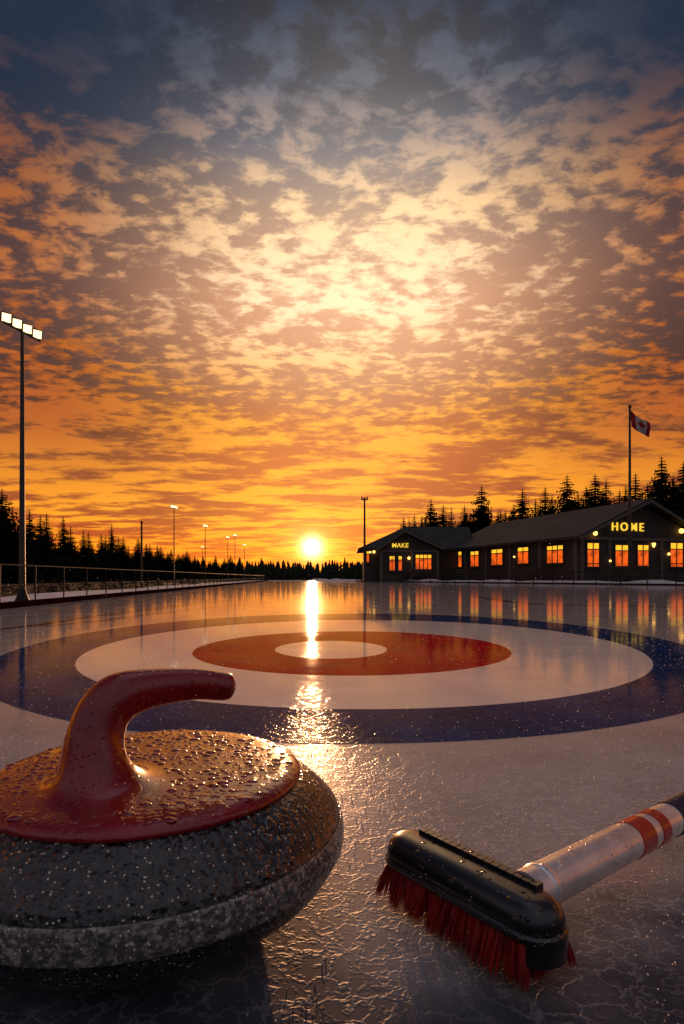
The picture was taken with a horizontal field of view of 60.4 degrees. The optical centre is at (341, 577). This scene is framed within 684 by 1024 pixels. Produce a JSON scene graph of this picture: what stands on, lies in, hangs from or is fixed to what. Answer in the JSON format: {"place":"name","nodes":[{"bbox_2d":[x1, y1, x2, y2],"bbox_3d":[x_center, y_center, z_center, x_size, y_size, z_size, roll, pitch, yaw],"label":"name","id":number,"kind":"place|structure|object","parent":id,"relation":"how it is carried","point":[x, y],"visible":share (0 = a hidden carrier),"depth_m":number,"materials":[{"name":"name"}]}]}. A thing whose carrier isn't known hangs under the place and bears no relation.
{"place":"outdoors","nodes":[
{"label":"outdoors","id":0,"kind":"place"},
{"bbox_2d":[1,579,362,596],"bbox_3d":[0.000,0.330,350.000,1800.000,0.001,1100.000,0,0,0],"label":"ground","id":1,"kind":"structure","parent":0,"point":[96,583],"depth_m":27.05,"materials":[{"name":"white snow"}]},
{"bbox_2d":[0,520,17,583],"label":"spruce tree","id":2,"kind":"object","parent":1,"relation":"on","point":[2,542],"visible":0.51,"depth_m":32.23,"materials":[{"name":"green plant"}]},
{"bbox_2d":[1,581,18,593],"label":"bush","id":3,"kind":"object","parent":1,"relation":"on","point":[6,588],"visible":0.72,"depth_m":11.49,"materials":[{"name":"brown plant"}]},
{"bbox_2d":[0,490,42,582],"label":"spruce tree","id":4,"kind":"object","parent":1,"relation":"on","point":[8,526],"visible":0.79,"depth_m":32.79,"materials":[{"name":"green plant"}]},
{"bbox_2d":[12,517,31,581],"bbox_3d":[-19.308,-1.465,34.547,2.485,4.526,2.158,0,0,-7],"label":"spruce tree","id":5,"kind":"object","parent":1,"relation":"on","point":[15,531],"visible":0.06,"depth_m":34.56,"materials":[{"name":"green plant"}]},
{"bbox_2d":[17,529,42,582],"bbox_3d":[-19.156,-1.429,35.242,2.288,4.090,2.368,0,0,-26],"label":"spruce tree","id":6,"kind":"object","parent":1,"relation":"on","point":[26,546],"visible":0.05,"depth_m":35.34,"materials":[{"name":"green plant"}]},
{"bbox_2d":[25,509,53,582],"bbox_3d":[-19.229,-1.680,36.323,2.855,5.068,2.480,0,0,34],"label":"spruce tree","id":7,"kind":"object","parent":1,"relation":"on","point":[34,546],"visible":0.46,"depth_m":36.25,"materials":[{"name":"green plant"}]},
{"bbox_2d":[29,580,55,592],"bbox_3d":[-6.218,0.194,12.206,0.520,0.279,0.383,0,0,0],"label":"bush","id":8,"kind":"object","parent":1,"relation":"on","point":[46,589],"visible":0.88,"depth_m":12.19,"materials":[{"name":"brown plant"}]},
{"bbox_2d":[33,515,59,581],"bbox_3d":[-20.134,-1.754,39.042,2.555,4.848,2.469,0,0,-42],"label":"spruce tree","id":9,"kind":"object","parent":1,"relation":"on","point":[40,526],"visible":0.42,"depth_m":38.86,"materials":[{"name":"green plant"}]},
{"bbox_2d":[37,512,62,581],"bbox_3d":[-19.604,-1.871,39.156,2.190,4.894,2.046,0,0,-21],"label":"spruce tree","id":10,"kind":"object","parent":1,"relation":"on","point":[47,539],"visible":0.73,"depth_m":38.99,"materials":[{"name":"green plant"}]},
{"bbox_2d":[45,580,74,591],"bbox_3d":[-6.011,0.174,12.598,0.617,0.339,0.437,0,0,0],"label":"bush","id":11,"kind":"object","parent":1,"relation":"on","point":[67,587],"visible":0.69,"depth_m":12.57,"materials":[{"name":"brown plant"}]},
{"bbox_2d":[53,518,79,581],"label":"spruce tree","id":12,"kind":"object","parent":1,"relation":"on","point":[63,552],"visible":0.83,"depth_m":42.49,"materials":[{"name":"green plant"}]},
{"bbox_2d":[65,525,84,581],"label":"spruce tree","id":13,"kind":"object","parent":1,"relation":"on","point":[73,550],"visible":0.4,"depth_m":45.83,"materials":[{"name":"green plant"}]},
{"bbox_2d":[73,580,95,590],"bbox_3d":[-5.831,0.200,13.402,0.566,0.278,0.414,0,0,0],"label":"bush","id":14,"kind":"object","parent":1,"relation":"on","point":[84,586],"visible":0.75,"depth_m":13.35,"materials":[{"name":"brown plant"}]},
{"bbox_2d":[76,529,94,580],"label":"spruce tree","id":15,"kind":"object","parent":1,"relation":"on","point":[84,555],"visible":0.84,"depth_m":47.08,"materials":[{"name":"green plant"}]},
{"bbox_2d":[85,533,103,580],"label":"spruce tree","id":16,"kind":"object","parent":1,"relation":"on","point":[95,574],"visible":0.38,"depth_m":49.29,"materials":[{"name":"green plant"}]},
{"bbox_2d":[94,535,116,579],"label":"spruce tree","id":17,"kind":"object","parent":1,"relation":"on","point":[99,546],"visible":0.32,"depth_m":51.85,"materials":[{"name":"green plant"}]},
{"bbox_2d":[96,535,116,580],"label":"spruce tree","id":18,"kind":"object","parent":1,"relation":"on","point":[105,559],"visible":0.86,"depth_m":50.58,"materials":[{"name":"green plant"}]},
{"bbox_2d":[95,581,121,588],"bbox_3d":[-6.330,0.191,15.998,0.720,0.299,0.509,0,0,0],"label":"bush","id":19,"kind":"object","parent":1,"relation":"on","point":[110,586],"visible":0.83,"depth_m":15.96,"materials":[{"name":"brown plant"}]},
{"bbox_2d":[106,523,124,580],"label":"spruce tree","id":20,"kind":"object","parent":1,"relation":"on","point":[115,561],"visible":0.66,"depth_m":52.92,"materials":[{"name":"green plant"}]},
{"bbox_2d":[114,537,132,580],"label":"spruce tree","id":21,"kind":"object","parent":1,"relation":"on","point":[121,556],"visible":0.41,"depth_m":55.05,"materials":[{"name":"green plant"}]},
{"bbox_2d":[120,539,134,578],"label":"spruce tree","id":22,"kind":"object","parent":1,"relation":"on","point":[122,543],"visible":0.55,"depth_m":55.71,"materials":[{"name":"green plant"}]},
{"bbox_2d":[117,578,141,587],"bbox_3d":[-6.535,0.184,18.003,0.808,0.315,0.591,0,0,0],"label":"bush","id":23,"kind":"object","parent":1,"relation":"on","point":[129,581],"visible":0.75,"depth_m":17.93,"materials":[{"name":"brown plant"}]},
{"bbox_2d":[123,546,136,580],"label":"spruce tree","id":24,"kind":"object","parent":1,"relation":"on","point":[129,572],"visible":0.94,"depth_m":55.22,"materials":[{"name":"green plant"}]},
{"bbox_2d":[1,580,262,601],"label":"snow bank","id":25,"kind":"structure","parent":1,"relation":"on","point":[50,595],"depth_m":10.75,"materials":[{"name":"white snow"}]},
{"bbox_2d":[0,311,41,600],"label":"floodlight pole","id":26,"kind":"object","parent":25,"relation":"on","point":[8,319],"visible":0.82,"depth_m":6.73,"materials":[{"name":"metal"}]},
{"bbox_2d":[0,564,260,601],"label":"rink railing","id":27,"kind":"object","parent":25,"relation":"on","point":[105,582],"visible":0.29,"depth_m":8.83,"materials":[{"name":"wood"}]},
{"bbox_2d":[202,524,207,582],"bbox_3d":[-6.974,-1.180,30.008,0.130,3.019,0.464,0,0,15],"label":"floodlight pole","id":28,"kind":"object","parent":25,"relation":"on","point":[203,525],"visible":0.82,"depth_m":29.99,"materials":[{"name":"metal"}]},
{"bbox_2d":[0,580,267,608],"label":"rink kerb","id":29,"kind":"structure","parent":1,"relation":"on","point":[15,604],"depth_m":7.75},
{"bbox_2d":[130,538,151,580],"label":"spruce tree","id":30,"kind":"object","parent":1,"relation":"on","point":[136,561],"visible":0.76,"depth_m":56.67,"materials":[{"name":"green plant"}]},
{"bbox_2d":[140,521,142,586],"bbox_3d":[-6.814,-0.805,20.000,0.092,2.250,0.092,0,0,23],"label":"utility pole","id":31,"kind":"object","parent":1,"relation":"on","point":[141,564],"visible":1,"depth_m":19.97,"materials":[{"name":"metal"}]},
{"bbox_2d":[143,543,155,580],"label":"spruce tree","id":32,"kind":"object","parent":1,"relation":"on","point":[145,555],"visible":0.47,"depth_m":58.99,"materials":[{"name":"green plant"}]},
{"bbox_2d":[139,577,165,585],"bbox_3d":[-7.121,0.169,22.012,1.000,0.335,0.737,0,0,0],"label":"bush","id":33,"kind":"object","parent":1,"relation":"on","point":[161,584],"visible":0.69,"depth_m":21.98,"materials":[{"name":"brown plant"}]},
{"bbox_2d":[144,547,161,579],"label":"spruce tree","id":34,"kind":"object","parent":1,"relation":"on","point":[152,568],"visible":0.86,"depth_m":58.77,"materials":[{"name":"green plant"}]},
{"bbox_2d":[152,546,166,578],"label":"spruce tree","id":35,"kind":"object","parent":1,"relation":"on","point":[156,554],"visible":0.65,"depth_m":60.22,"materials":[{"name":"green plant"}]},
{"bbox_2d":[155,548,172,580],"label":"spruce tree","id":36,"kind":"object","parent":1,"relation":"on","point":[164,564],"visible":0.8,"depth_m":60.35,"materials":[{"name":"green plant"}]},
{"bbox_2d":[165,552,176,580],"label":"spruce tree","id":37,"kind":"object","parent":1,"relation":"on","point":[168,560],"visible":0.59,"depth_m":61.29,"materials":[{"name":"green plant"}]},
{"bbox_2d":[170,505,177,584],"bbox_3d":[-5.707,-1.062,20.008,0.119,2.781,0.427,0,0,15],"label":"floodlight pole","id":38,"kind":"object","parent":1,"relation":"on","point":[174,506],"visible":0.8,"depth_m":19.99,"materials":[{"name":"metal"}]},
{"bbox_2d":[168,549,179,579],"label":"spruce tree","id":39,"kind":"object","parent":1,"relation":"on","point":[176,566],"visible":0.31,"depth_m":63.14,"materials":[{"name":"green plant"}]},
{"bbox_2d":[176,553,191,579],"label":"spruce tree","id":40,"kind":"object","parent":1,"relation":"on","point":[182,568],"visible":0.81,"depth_m":65.14,"materials":[{"name":"green plant"}]},
{"bbox_2d":[177,578,199,583],"bbox_3d":[-7.333,0.148,27.996,1.234,0.399,0.873,0,0,0],"label":"bush","id":41,"kind":"object","parent":1,"relation":"on","point":[192,581],"visible":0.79,"depth_m":27.94,"materials":[{"name":"brown plant"}]},
{"bbox_2d":[184,551,195,579],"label":"spruce tree","id":42,"kind":"object","parent":1,"relation":"on","point":[188,561],"visible":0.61,"depth_m":66.05,"materials":[{"name":"green plant"}]},
{"bbox_2d":[191,558,198,578],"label":"spruce tree","id":43,"kind":"object","parent":1,"relation":"on","point":[194,569],"visible":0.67,"depth_m":68.99,"materials":[{"name":"green plant"}]},
{"bbox_2d":[196,558,208,579],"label":"spruce tree","id":44,"kind":"object","parent":1,"relation":"on","point":[200,571],"visible":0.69,"depth_m":68.45,"materials":[{"name":"green plant"}]},
{"bbox_2d":[207,564,212,579],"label":"spruce tree","id":45,"kind":"object","parent":1,"relation":"on","point":[208,569],"visible":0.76,"depth_m":69.80,"materials":[{"name":"green plant"}]},
{"bbox_2d":[210,555,222,579],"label":"spruce tree","id":46,"kind":"object","parent":1,"relation":"on","point":[215,569],"visible":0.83,"depth_m":71.32,"materials":[{"name":"green plant"}]},
{"bbox_2d":[220,563,226,578],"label":"spruce tree","id":47,"kind":"object","parent":1,"relation":"on","point":[223,571],"visible":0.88,"depth_m":73.72,"materials":[{"name":"green plant"}]},
{"bbox_2d":[226,554,235,579],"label":"spruce tree","id":48,"kind":"object","parent":1,"relation":"on","point":[231,570],"visible":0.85,"depth_m":75.48,"materials":[{"name":"green plant"}]},
{"bbox_2d":[234,560,245,579],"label":"spruce tree","id":49,"kind":"object","parent":1,"relation":"on","point":[239,571],"visible":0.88,"depth_m":75.72,"materials":[{"name":"green plant"}]},
{"bbox_2d":[175,557,362,579],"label":"wood","id":50,"kind":"object","parent":1,"relation":"on","point":[298,571],"visible":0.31,"depth_m":82.15,"materials":[{"name":"plant"}]},
{"bbox_2d":[0,581,683,1023],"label":"ice rink","id":51,"kind":"structure","parent":1,"relation":"on","point":[346,945],"depth_m":0.67,"materials":[{"name":"white ice"}]},
{"bbox_2d":[0,598,259,629],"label":"painted sideline","id":52,"kind":"object","parent":51,"relation":"on","point":[100,615],"visible":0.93,"depth_m":4.39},
{"bbox_2d":[41,601,285,626],"bbox_3d":[-1.327,0.300,5.499,0.218,0.001,3.963,0,0,17],"label":"painted back line","id":53,"kind":"object","parent":51,"relation":"on","point":[146,614],"visible":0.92,"depth_m":4.62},
{"bbox_2d":[0,668,343,991],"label":"curling stone","id":54,"kind":"object","parent":51,"relation":"on","point":[134,861],"visible":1,"depth_m":0.42,"materials":[{"name":"stone"}]},
{"bbox_2d":[275,641,386,658],"bbox_3d":[-0.046,0.300,2.471,0.468,0.001,0.606,0,0,0],"label":"curling target button","id":55,"kind":"object","parent":51,"relation":"on","point":[344,649],"visible":1,"depth_m":2.44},
{"bbox_2d":[0,614,683,742],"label":"curling house ring","id":56,"kind":"object","parent":51,"relation":"on","point":[64,683],"visible":0.89,"depth_m":1.35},
{"bbox_2d":[0,626,683,1023],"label":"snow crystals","id":57,"kind":"object","parent":51,"relation":"on","point":[456,774],"visible":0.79,"depth_m":1.10,"materials":[{"name":"white"}]},
{"bbox_2d":[75,620,652,708],"bbox_3d":[0.103,0.300,2.732,2.310,0.001,2.791,0,0,0],"label":"house ring","id":58,"kind":"object","parent":51,"relation":"on","point":[488,686],"depth_m":2.05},
{"bbox_2d":[361,497,367,581],"bbox_3d":[1.362,-2.280,35.500,0.420,5.200,0.149,0,0,0],"label":"utility pole","id":59,"kind":"object","parent":51,"relation":"on","point":[364,557],"visible":0.93,"depth_m":35.46,"materials":[{"name":"metal"}]},
{"bbox_2d":[374,791,683,992],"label":"curling broom","id":60,"kind":"object","parent":51,"relation":"on","point":[512,920],"visible":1,"depth_m":0.48,"materials":[{"name":"black plastic"}]},
{"bbox_2d":[477,597,683,607],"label":"painted hog line","id":61,"kind":"object","parent":51,"relation":"on","point":[556,604],"visible":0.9,"depth_m":6.49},
{"bbox_2d":[356,527,472,581],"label":"hall","id":62,"kind":"structure","parent":1,"relation":"on","point":[433,549],"depth_m":38.00,"materials":[{"name":"wood"}]},
{"bbox_2d":[366,551,370,563],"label":"window","id":63,"kind":"structure","parent":62,"relation":"in","point":[367,552],"depth_m":38.85,"materials":[{"name":"brown glass"}]},
{"bbox_2d":[388,555,395,571],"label":"window","id":64,"kind":"structure","parent":62,"relation":"in","point":[391,557],"depth_m":37.97,"materials":[{"name":"brown glass"}]},
{"bbox_2d":[397,555,403,571],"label":"window","id":65,"kind":"structure","parent":62,"relation":"in","point":[400,557],"depth_m":37.95,"materials":[{"name":"brown glass"}]},
{"bbox_2d":[405,564,410,579],"bbox_3d":[4.286,-0.285,37.983,0.442,1.130,0.026,0,0,0],"label":"door","id":66,"kind":"structure","parent":62,"relation":"in","point":[407,566],"depth_m":37.97,"materials":[{"name":"brown wood"}]},
{"bbox_2d":[415,554,432,570],"bbox_3d":[5.258,-0.969,37.975,1.230,1.066,0.130,0,0,0],"label":"window","id":67,"kind":"structure","parent":62,"relation":"in","point":[422,561],"depth_m":37.97,"materials":[{"name":"brown glass"}]},
{"bbox_2d":[404,570,432,580],"bbox_3d":[4.858,-0.094,37.345,1.800,0.791,0.493,0,0,0],"label":"bench","id":68,"kind":"object","parent":1,"relation":"on","point":[406,572],"visible":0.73,"depth_m":37.54,"materials":[{"name":"wood"}]},
{"bbox_2d":[422,502,439,526],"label":"spruce tree","id":69,"kind":"object","parent":1,"relation":"on","point":[431,520],"visible":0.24,"depth_m":50.23,"materials":[{"name":"black plant"}]},
{"bbox_2d":[436,506,452,526],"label":"spruce tree","id":70,"kind":"object","parent":1,"relation":"on","point":[443,521],"visible":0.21,"depth_m":51.30,"materials":[{"name":"black plant"}]},
{"bbox_2d":[447,507,456,526],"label":"spruce tree","id":71,"kind":"object","parent":1,"relation":"on","point":[451,518],"visible":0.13,"depth_m":53.23,"materials":[{"name":"black plant"}]},
{"bbox_2d":[454,504,476,533],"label":"spruce tree","id":72,"kind":"object","parent":1,"relation":"on","point":[464,522],"visible":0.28,"depth_m":48.40,"materials":[{"name":"black plant"}]},
{"bbox_2d":[465,485,499,533],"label":"spruce tree","id":73,"kind":"object","parent":1,"relation":"on","point":[482,520],"visible":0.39,"depth_m":49.89,"materials":[{"name":"black plant"}]},
{"bbox_2d":[309,578,683,583],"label":"snow bank","id":74,"kind":"structure","parent":1,"relation":"on","point":[638,581],"depth_m":27.50,"materials":[{"name":"white snow"}]},
{"bbox_2d":[511,568,540,580],"bbox_3d":[9.343,-0.094,30.042,0.493,0.791,1.700,0,0,-28],"label":"bench","id":75,"kind":"object","parent":74,"relation":"on","point":[517,569],"visible":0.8,"depth_m":30.09,"materials":[{"name":"wood"}]},
{"bbox_2d":[601,565,647,581],"bbox_3d":[12.032,-0.094,25.121,0.493,0.791,1.900,0,0,-28],"label":"bench","id":76,"kind":"object","parent":74,"relation":"on","point":[628,568],"visible":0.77,"depth_m":25.14,"materials":[{"name":"wood"}]},
{"bbox_2d":[508,488,532,520],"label":"spruce tree","id":77,"kind":"object","parent":1,"relation":"on","point":[523,508],"visible":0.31,"depth_m":49.24,"materials":[{"name":"black plant"}]},
{"bbox_2d":[362,581,683,585],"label":"rink kerb","id":78,"kind":"structure","parent":1,"relation":"on","point":[550,583],"depth_m":27.05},
{"bbox_2d":[528,498,541,516],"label":"spruce tree","id":79,"kind":"object","parent":1,"relation":"on","point":[535,511],"visible":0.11,"depth_m":49.50,"materials":[{"name":"black plant"}]},
{"bbox_2d":[403,571,683,583],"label":"rink railing","id":80,"kind":"object","parent":1,"relation":"on","point":[552,577],"visible":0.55,"depth_m":27.18,"materials":[{"name":"wood"}]},
{"bbox_2d":[534,489,555,516],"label":"spruce tree","id":81,"kind":"object","parent":1,"relation":"on","point":[546,509],"visible":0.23,"depth_m":48.74,"materials":[{"name":"black plant"}]},
{"bbox_2d":[548,495,560,514],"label":"spruce tree","id":82,"kind":"object","parent":1,"relation":"on","point":[552,502],"visible":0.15,"depth_m":50.62,"materials":[{"name":"black plant"}]},
{"bbox_2d":[555,477,577,512],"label":"spruce tree","id":83,"kind":"object","parent":1,"relation":"on","point":[567,502],"visible":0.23,"depth_m":52.19,"materials":[{"name":"black plant"}]},
{"bbox_2d":[456,498,683,581],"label":"clubhouse","id":84,"kind":"structure","parent":1,"relation":"on","point":[588,541],"depth_m":28.99,"materials":[{"name":"wood"}]},
{"bbox_2d":[458,551,462,567],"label":"window","id":85,"kind":"structure","parent":84,"relation":"in","point":[459,552],"depth_m":38.60,"materials":[{"name":"brown glass"}]},
{"bbox_2d":[469,550,479,567],"bbox_3d":[8.302,-1.131,36.828,0.130,1.078,1.225,0,0,-17],"label":"window","id":86,"kind":"structure","parent":84,"relation":"in","point":[474,555],"depth_m":36.81,"materials":[{"name":"brown glass"}]},
{"bbox_2d":[490,548,503,566],"bbox_3d":[9.047,-1.153,34.346,0.130,1.049,1.414,0,0,-17],"label":"window","id":87,"kind":"structure","parent":84,"relation":"in","point":[496,554],"depth_m":34.30,"materials":[{"name":"brown glass"}]},
{"bbox_2d":[517,546,529,564],"bbox_3d":[9.802,-1.160,31.836,0.130,1.013,1.200,0,0,-17],"label":"window","id":88,"kind":"structure","parent":84,"relation":"in","point":[522,552],"depth_m":31.81,"materials":[{"name":"brown glass"}]},
{"bbox_2d":[545,544,564,564],"bbox_3d":[10.582,-1.114,29.230,0.130,1.002,1.485,0,0,-17],"label":"window","id":89,"kind":"structure","parent":84,"relation":"in","point":[554,553],"depth_m":29.19,"materials":[{"name":"brown glass"}]},
{"bbox_2d":[585,542,601,568],"bbox_3d":[11.814,-1.030,27.679,0.874,1.258,0.130,0,0,-17],"label":"window","id":90,"kind":"structure","parent":84,"relation":"in","point":[592,548],"depth_m":27.66,"materials":[{"name":"brown glass"}]},
{"bbox_2d":[614,544,627,565],"bbox_3d":[13.403,-0.999,28.157,0.998,1.180,0.130,0,0,-17],"label":"window","id":91,"kind":"structure","parent":84,"relation":"in","point":[620,550],"depth_m":28.14,"materials":[{"name":"brown glass"}]},
{"bbox_2d":[631,547,635,580],"bbox_3d":[14.029,-0.585,28.332,0.320,1.730,0.066,0,0,-17],"label":"door","id":92,"kind":"structure","parent":84,"relation":"in","point":[633,549],"depth_m":28.34,"materials":[{"name":"brown wood"}]},
{"bbox_2d":[636,544,650,568],"bbox_3d":[14.593,-1.012,28.514,0.876,1.195,0.130,0,0,-17],"label":"window","id":93,"kind":"structure","parent":84,"relation":"in","point":[642,550],"depth_m":28.50,"materials":[{"name":"brown glass"}]},
{"bbox_2d":[668,542,683,568],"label":"window","id":94,"kind":"structure","parent":84,"relation":"in","point":[676,549],"depth_m":29.09,"materials":[{"name":"brown glass"}]},
{"bbox_2d":[568,493,582,510],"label":"spruce tree","id":95,"kind":"object","parent":1,"relation":"on","point":[578,501],"visible":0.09,"depth_m":50.07,"materials":[{"name":"black plant"}]},
{"bbox_2d":[576,488,594,509],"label":"spruce tree","id":96,"kind":"object","parent":1,"relation":"on","point":[586,501],"visible":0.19,"depth_m":48.49,"materials":[{"name":"black plant"}]},
{"bbox_2d":[581,476,610,506],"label":"spruce tree","id":97,"kind":"object","parent":1,"relation":"on","point":[596,486],"visible":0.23,"depth_m":50.51,"materials":[{"name":"black plant"}]},
{"bbox_2d":[599,483,614,505],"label":"spruce tree","id":98,"kind":"object","parent":1,"relation":"on","point":[606,495],"visible":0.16,"depth_m":50.82,"materials":[{"name":"black plant"}]},
{"bbox_2d":[613,490,623,503],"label":"spruce tree","id":99,"kind":"object","parent":1,"relation":"on","point":[619,493],"visible":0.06,"depth_m":51.16,"materials":[{"name":"black plant"}]},
{"bbox_2d":[618,486,632,501],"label":"spruce tree","id":100,"kind":"object","parent":1,"relation":"on","point":[625,499],"visible":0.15,"depth_m":48.29,"materials":[{"name":"black plant"}]},
{"bbox_2d":[624,405,634,581],"bbox_3d":[12.520,-3.606,25.600,0.520,7.813,0.507,0,0,0],"label":"flagpole","id":101,"kind":"object","parent":1,"relation":"on","point":[629,497],"visible":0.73,"depth_m":25.55,"materials":[{"name":"metal"}]},
{"bbox_2d":[631,411,649,436],"bbox_3d":[13.021,-6.702,25.588,0.881,1.123,0.216,0,0,-7],"label":"flag","id":102,"kind":"object","parent":101,"relation":"attached to","point":[642,426],"visible":1,"depth_m":25.58,"materials":[{"name":"fabric"}]},
{"bbox_2d":[624,473,645,500],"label":"spruce tree","id":103,"kind":"object","parent":1,"relation":"on","point":[637,489],"visible":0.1,"depth_m":50.52,"materials":[{"name":"black plant"}]},
{"bbox_2d":[639,483,653,499],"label":"spruce tree","id":104,"kind":"object","parent":1,"relation":"on","point":[647,492],"visible":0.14,"depth_m":46.66,"materials":[{"name":"black plant"}]},
{"bbox_2d":[641,455,674,503],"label":"spruce tree","id":105,"kind":"object","parent":1,"relation":"on","point":[658,485],"visible":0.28,"depth_m":45.44,"materials":[{"name":"black plant"}]},
{"bbox_2d":[658,476,683,517],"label":"spruce tree","id":106,"kind":"object","parent":1,"relation":"on","point":[674,495],"visible":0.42,"depth_m":43.95,"materials":[{"name":"black plant"}]},
{"bbox_2d":[669,461,683,516],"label":"spruce tree","id":107,"kind":"object","parent":1,"relation":"on","point":[682,484],"visible":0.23,"depth_m":44.43,"materials":[{"name":"black plant"}]},
{"bbox_2d":[0,0,683,570],"label":"sky","id":108,"kind":"structure","parent":0,"point":[408,225],"materials":[{"name":"orange"}]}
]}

